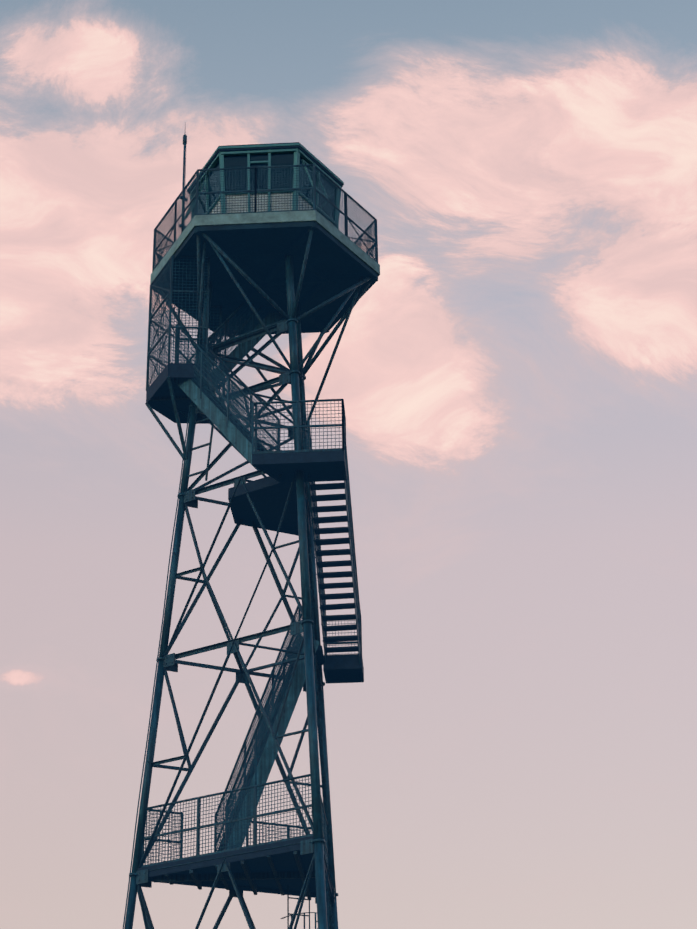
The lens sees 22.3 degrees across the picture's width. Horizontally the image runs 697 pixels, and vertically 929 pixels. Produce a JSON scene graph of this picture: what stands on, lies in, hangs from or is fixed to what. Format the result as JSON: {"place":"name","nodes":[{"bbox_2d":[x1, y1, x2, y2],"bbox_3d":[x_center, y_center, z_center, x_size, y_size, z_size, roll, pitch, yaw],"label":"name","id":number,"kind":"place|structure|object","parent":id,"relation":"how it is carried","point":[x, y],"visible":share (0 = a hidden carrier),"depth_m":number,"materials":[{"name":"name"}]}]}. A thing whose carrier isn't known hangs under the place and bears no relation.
{"place":"outdoors","nodes":[
{"label":"outdoors","id":0,"kind":"place"},
{"bbox_2d":[124,254,337,928],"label":"tower legs","id":1,"kind":"object","parent":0,"point":[295,339],"visible":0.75,"depth_m":33.47,"materials":[{"name":"green metal"}]},
{"bbox_2d":[123,399,190,928],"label":"tower leg","id":2,"kind":"object","parent":1,"relation":"attached to","point":[155,673],"visible":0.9,"depth_m":33.69,"materials":[{"name":"metal"}]},
{"bbox_2d":[136,230,371,928],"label":"cross bracing","id":3,"kind":"object","parent":1,"relation":"attached to","point":[242,672],"visible":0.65,"depth_m":34.55,"materials":[{"name":"metal"}]},
{"bbox_2d":[141,255,361,928],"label":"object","id":4,"kind":"object","parent":3,"relation":"attached to","point":[246,874],"visible":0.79,"depth_m":33.92,"materials":[{"name":"grey metal"}]},
{"bbox_2d":[171,312,319,874],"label":"stair stringers","id":5,"kind":"object","parent":4,"relation":"attached to","point":[231,432],"visible":0.46,"depth_m":34.05,"materials":[{"name":"metal"}]},
{"bbox_2d":[138,363,363,897],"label":"stair treads","id":6,"kind":"object","parent":4,"relation":"attached to","point":[269,494],"visible":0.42,"depth_m":34.45,"materials":[{"name":"metal"}]},
{"bbox_2d":[143,167,375,869],"bbox_3d":[-1.702,1.020,35.152,4.831,13.848,4.170,-2,-26,2],"label":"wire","id":7,"kind":"object","parent":4,"relation":"on","point":[234,390],"visible":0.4,"depth_m":35.10,"materials":[{"name":"blue"}]},
{"bbox_2d":[150,210,379,283],"bbox_3d":[-1.778,-4.042,37.655,4.900,0.246,4.244,-2,-26,2],"label":"platform edge","id":8,"kind":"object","parent":1,"relation":"on","point":[289,216],"depth_m":35.81,"materials":[{"name":"green metal"}]},
{"bbox_2d":[152,164,377,271],"bbox_3d":[-1.790,-4.677,37.970,4.835,1.172,4.194,-2,-26,2],"label":"railing","id":9,"kind":"object","parent":8,"relation":"on","point":[263,190],"visible":0.4,"depth_m":36.46,"materials":[{"name":"metal"}]},
{"bbox_2d":[179,134,186,232],"bbox_3d":[-3.451,-5.921,37.143,0.170,3.120,0.087,21,-34,-37],"label":"antenna","id":10,"kind":"object","parent":9,"relation":"attached to","point":[184,170],"visible":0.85,"depth_m":37.19,"materials":[{"name":"metal"}]},
{"bbox_2d":[152,221,378,335],"bbox_3d":[-1.775,-3.871,37.570,4.840,0.132,4.207,-2,-26,2],"label":"platform underside","id":11,"kind":"object","parent":8,"relation":"attached to","point":[256,253],"visible":0.71,"depth_m":37.23,"materials":[{"name":"black metal"}]},
{"bbox_2d":[224,154,293,190],"bbox_3d":[-1.798,-5.080,38.170,3.168,2.064,2.744,-2,-26,2],"label":"cabin interior","id":12,"kind":"object","parent":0,"point":[242,160],"depth_m":37.97,"materials":[{"name":"black"}]},
{"bbox_2d":[209,192,329,221],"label":"cabin walls","id":13,"kind":"structure","parent":0,"point":[263,206],"depth_m":36.91,"materials":[{"name":"grey metal"}]},
{"bbox_2d":[190,148,340,227],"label":"window frames","id":14,"kind":"structure","parent":13,"relation":"on","point":[296,152],"depth_m":37.30,"materials":[{"name":"green metal"}]},
{"bbox_2d":[194,153,336,218],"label":"windows","id":15,"kind":"structure","parent":14,"relation":"in","point":[217,165],"depth_m":37.66,"materials":[{"name":"black glass"}]},
{"bbox_2d":[188,142,342,192],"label":"cabin roof","id":16,"kind":"structure","parent":14,"relation":"on","point":[278,148],"depth_m":37.38,"materials":[{"name":"metal"}]},
{"bbox_2d":[184,143,343,218],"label":"roof fascia","id":17,"kind":"structure","parent":16,"relation":"attached to","point":[289,144],"depth_m":37.38,"materials":[{"name":"green metal"}]},
{"bbox_2d":[0,0,696,928],"label":"sky","id":18,"kind":"structure","parent":0,"point":[516,377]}
]}

